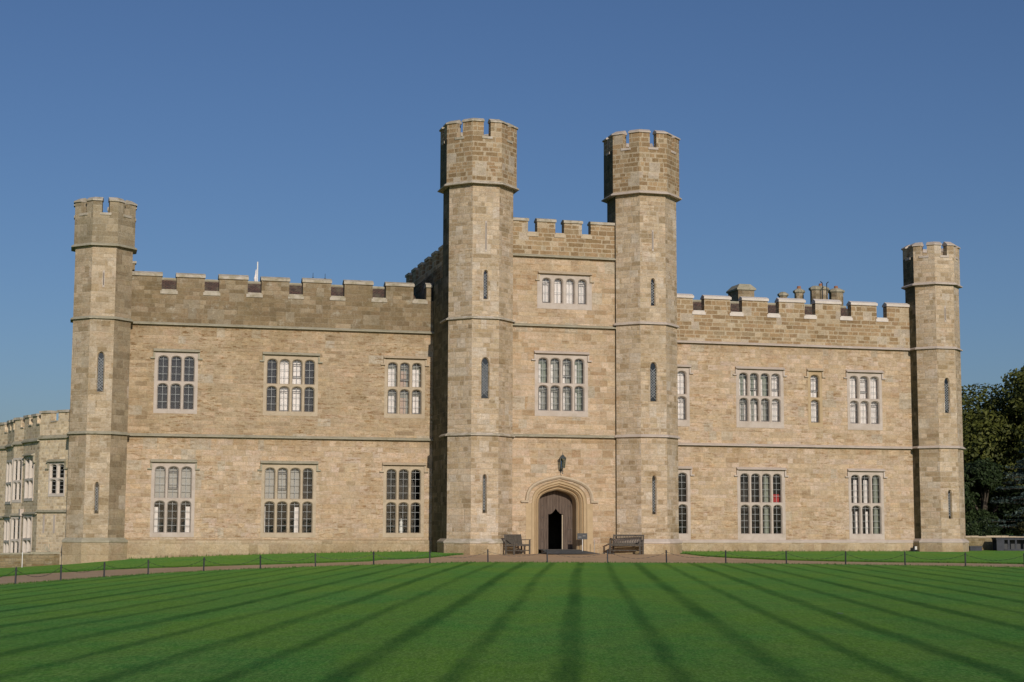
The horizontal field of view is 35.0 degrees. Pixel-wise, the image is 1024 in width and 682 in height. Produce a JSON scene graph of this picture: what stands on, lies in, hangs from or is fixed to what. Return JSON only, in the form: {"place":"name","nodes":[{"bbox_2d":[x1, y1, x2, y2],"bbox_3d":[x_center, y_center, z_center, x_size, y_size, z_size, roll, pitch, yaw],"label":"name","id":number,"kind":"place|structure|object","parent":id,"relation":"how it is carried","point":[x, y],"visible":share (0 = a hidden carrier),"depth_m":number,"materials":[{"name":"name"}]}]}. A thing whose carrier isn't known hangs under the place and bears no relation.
{"place":"outdoors","nodes":[
{"label":"outdoors","id":0,"kind":"place"},
{"bbox_2d":[0,562,1023,681],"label":"lawn","id":1,"kind":"structure","parent":0,"point":[566,622],"depth_m":26.23,"materials":[{"name":"green plant"}]},
{"bbox_2d":[14,567,16,583],"bbox_3d":[-16.443,7.811,53.831,0.080,0.650,0.100,-1,-8,14],"label":"chain post","id":2,"kind":"object","parent":1,"relation":"on","point":[15,575],"visible":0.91,"depth_m":53.82,"materials":[{"name":"metal"}]},
{"bbox_2d":[60,564,61,579],"bbox_3d":[-15.767,8.130,56.790,0.080,0.650,0.100,0,-6,2],"label":"chain post","id":3,"kind":"object","parent":1,"relation":"on","point":[61,572],"visible":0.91,"depth_m":56.77,"materials":[{"name":"metal"}]},
{"bbox_2d":[2,561,1021,584],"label":"fence","id":4,"kind":"object","parent":1,"relation":"on","point":[437,562],"depth_m":67.09,"materials":[{"name":"black metal"}]},
{"bbox_2d":[0,550,1023,576],"bbox_3d":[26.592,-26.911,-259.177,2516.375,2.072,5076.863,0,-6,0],"label":"ground","id":5,"kind":"structure","parent":0,"point":[882,556],"depth_m":76.35,"materials":[{"name":"green plant"}]},
{"bbox_2d":[0,551,59,567],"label":"garden wall","id":6,"kind":"structure","parent":5,"relation":"on","point":[12,560],"depth_m":77.71,"materials":[{"name":"stone"}]},
{"bbox_2d":[3,553,462,576],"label":"grass fringe","id":7,"kind":"object","parent":5,"relation":"on","point":[231,565],"depth_m":71.22,"materials":[{"name":"green plant"}]},
{"bbox_2d":[128,549,417,558],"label":"grass fringe","id":8,"kind":"object","parent":5,"relation":"on","point":[276,553],"depth_m":80.96,"materials":[{"name":"green plant"}]},
{"bbox_2d":[0,118,968,564],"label":"castle","id":9,"kind":"structure","parent":5,"relation":"on","point":[476,374],"depth_m":82.48,"materials":[{"name":"stone"}]},
{"bbox_2d":[3,518,10,552],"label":"window","id":10,"kind":"structure","parent":9,"relation":"in","point":[6,541],"depth_m":84.13,"materials":[{"name":"beige glass"}]},
{"bbox_2d":[5,459,12,503],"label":"window","id":11,"kind":"structure","parent":9,"relation":"in","point":[9,463],"depth_m":84.48,"materials":[{"name":"beige glass"}]},
{"bbox_2d":[10,516,19,552],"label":"window","id":12,"kind":"structure","parent":9,"relation":"in","point":[15,520],"depth_m":83.25,"materials":[{"name":"beige glass"}]},
{"bbox_2d":[11,457,22,502],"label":"window","id":13,"kind":"structure","parent":9,"relation":"in","point":[17,462],"depth_m":83.51,"materials":[{"name":"beige glass"}]},
{"bbox_2d":[22,515,31,552],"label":"window","id":14,"kind":"structure","parent":9,"relation":"in","point":[27,519],"depth_m":81.92,"materials":[{"name":"beige glass"}]},
{"bbox_2d":[22,453,35,500],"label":"window","id":15,"kind":"structure","parent":9,"relation":"in","point":[29,458],"depth_m":82.24,"materials":[{"name":"beige glass"}]},
{"bbox_2d":[45,459,67,496],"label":"window","id":16,"kind":"structure","parent":9,"relation":"in","point":[57,468],"depth_m":80.43,"materials":[{"name":"beige glass"}]},
{"bbox_2d":[147,459,199,536],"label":"window","id":17,"kind":"structure","parent":9,"relation":"in","point":[172,508],"depth_m":80.39,"materials":[{"name":"stone"}]},
{"bbox_2d":[150,348,202,413],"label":"window","id":18,"kind":"structure","parent":9,"relation":"in","point":[175,374],"depth_m":80.98,"materials":[{"name":"stone"}]},
{"bbox_2d":[254,262,257,280],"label":"flagpole","id":19,"kind":"object","parent":9,"relation":"on","point":[256,276],"visible":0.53,"depth_m":87.42,"materials":[{"name":"white metal"}]},
{"bbox_2d":[257,460,320,536],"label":"window","id":20,"kind":"structure","parent":9,"relation":"in","point":[288,489],"depth_m":81.86,"materials":[{"name":"beige stone"}]},
{"bbox_2d":[260,352,322,415],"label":"window","id":21,"kind":"structure","parent":9,"relation":"in","point":[290,383],"depth_m":82.44,"materials":[{"name":"beige stone"}]},
{"bbox_2d":[399,519,402,532],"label":"statuette","id":22,"kind":"object","parent":9,"relation":"in","point":[400,526],"visible":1,"depth_m":83.18,"materials":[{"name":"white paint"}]},
{"bbox_2d":[379,462,428,536],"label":"window","id":23,"kind":"structure","parent":9,"relation":"in","point":[403,486],"depth_m":83.43,"materials":[{"name":"beige stone"}]},
{"bbox_2d":[381,355,429,418],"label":"window","id":24,"kind":"structure","parent":9,"relation":"in","point":[404,383],"depth_m":83.94,"materials":[{"name":"beige stone"}]},
{"bbox_2d":[538,490,571,552],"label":"door","id":25,"kind":"structure","parent":9,"relation":"in","point":[554,507],"depth_m":82.40,"materials":[{"name":"brown wood"}]},
{"bbox_2d":[521,472,598,553],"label":"doorway","id":26,"kind":"structure","parent":9,"relation":"in","point":[579,486],"depth_m":81.64,"materials":[{"name":"stone"}]},
{"bbox_2d":[531,350,591,416],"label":"window","id":27,"kind":"structure","parent":9,"relation":"in","point":[561,381],"depth_m":82.28,"materials":[{"name":"stone"}]},
{"bbox_2d":[559,453,565,473],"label":"wall lantern","id":28,"kind":"object","parent":9,"relation":"attached to","point":[563,457],"depth_m":81.29,"materials":[{"name":"grey metal"}]},
{"bbox_2d":[535,271,594,309],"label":"window","id":29,"kind":"structure","parent":9,"relation":"in","point":[562,290],"depth_m":82.82,"materials":[{"name":"stone"}]},
{"bbox_2d":[677,364,693,425],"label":"window","id":30,"kind":"structure","parent":9,"relation":"in","point":[682,373],"depth_m":87.86,"materials":[{"name":"stone"}]},
{"bbox_2d":[678,466,694,539],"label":"window","id":31,"kind":"structure","parent":9,"relation":"in","point":[683,475],"depth_m":87.27,"materials":[{"name":"stone"}]},
{"bbox_2d":[733,366,786,427],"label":"window","id":32,"kind":"structure","parent":9,"relation":"in","point":[759,390],"depth_m":89.01,"materials":[{"name":"stone"}]},
{"bbox_2d":[734,467,788,539],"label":"window","id":33,"kind":"structure","parent":9,"relation":"in","point":[760,494],"depth_m":88.51,"materials":[{"name":"stone"}]},
{"bbox_2d":[804,368,825,426],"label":"window","id":34,"kind":"structure","parent":9,"relation":"in","point":[815,407],"depth_m":89.79,"materials":[{"name":"stone"}]},
{"bbox_2d":[843,369,885,429],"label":"window","id":35,"kind":"structure","parent":9,"relation":"in","point":[864,387],"depth_m":90.63,"materials":[{"name":"stone"}]},
{"bbox_2d":[845,468,887,539],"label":"window","id":36,"kind":"structure","parent":9,"relation":"in","point":[866,489],"depth_m":90.04,"materials":[{"name":"stone"}]},
{"bbox_2d":[683,549,908,550],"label":"grass fringe","id":37,"kind":"object","parent":5,"relation":"on","point":[818,550],"depth_m":88.63,"materials":[{"name":"green plant"}]},
{"bbox_2d":[685,553,1023,563],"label":"grass fringe","id":38,"kind":"object","parent":5,"relation":"on","point":[849,560],"depth_m":73.53,"materials":[{"name":"green plant"}]},
{"bbox_2d":[965,515,1000,537],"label":"shrub","id":39,"kind":"object","parent":5,"relation":"on","point":[973,528],"visible":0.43,"depth_m":100.24,"materials":[{"name":"green plant"}]},
{"bbox_2d":[961,365,1023,526],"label":"broadleaf tree","id":40,"kind":"object","parent":5,"relation":"on","point":[992,431],"visible":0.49,"depth_m":115.85,"materials":[{"name":"green plant"}]},
{"bbox_2d":[964,457,1023,535],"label":"yew tree","id":41,"kind":"object","parent":5,"relation":"on","point":[985,477],"visible":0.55,"depth_m":106.57,"materials":[{"name":"green plant"}]},
{"bbox_2d":[966,536,1023,549],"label":"boundary wall","id":42,"kind":"structure","parent":5,"relation":"on","point":[985,542],"depth_m":94.42,"materials":[{"name":"stone"}]},
{"bbox_2d":[988,440,1023,535],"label":"cedar tree","id":43,"kind":"object","parent":5,"relation":"on","point":[1019,479],"visible":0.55,"depth_m":105.45,"materials":[{"name":"green plant"}]},
{"bbox_2d":[991,537,1023,550],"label":"garden shelter","id":44,"kind":"object","parent":5,"relation":"on","point":[1007,543],"visible":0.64,"depth_m":93.23,"materials":[{"name":"grey wood"}]},
{"bbox_2d":[1010,512,1023,535],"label":"shrub","id":45,"kind":"object","parent":5,"relation":"on","point":[1019,530],"visible":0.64,"depth_m":98.57,"materials":[{"name":"green plant"}]},
{"bbox_2d":[0,554,1023,584],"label":"path","id":46,"kind":"structure","parent":0,"point":[601,558],"depth_m":72.37,"materials":[{"name":"brown gravel"}]},
{"bbox_2d":[504,534,530,554],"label":"park bench","id":47,"kind":"object","parent":46,"relation":"on","point":[513,540],"visible":1,"depth_m":79.41,"materials":[{"name":"brown wood"}]},
{"bbox_2d":[539,549,599,553],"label":"door ramp","id":48,"kind":"structure","parent":46,"relation":"on","point":[565,551],"depth_m":80.40,"materials":[{"name":"stone"}]},
{"bbox_2d":[577,533,586,550],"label":"notice stand","id":49,"kind":"object","parent":46,"relation":"on","point":[582,536],"visible":0.94,"depth_m":80.90,"materials":[{"name":"white paint"}]},
{"bbox_2d":[609,534,643,554],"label":"park bench","id":50,"kind":"object","parent":46,"relation":"on","point":[641,541],"visible":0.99,"depth_m":80.86,"materials":[{"name":"brown wood"}]},
{"bbox_2d":[0,0,1023,421],"label":"sky","id":51,"kind":"structure","parent":0,"point":[821,140],"materials":[{"name":"blue"}]},
{"bbox_2d":[969,546,982,550],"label":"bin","id":52,"kind":"object","parent":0,"point":[975,548],"visible":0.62,"depth_m":92.46,"materials":[{"name":"grey metal"}]}
]}

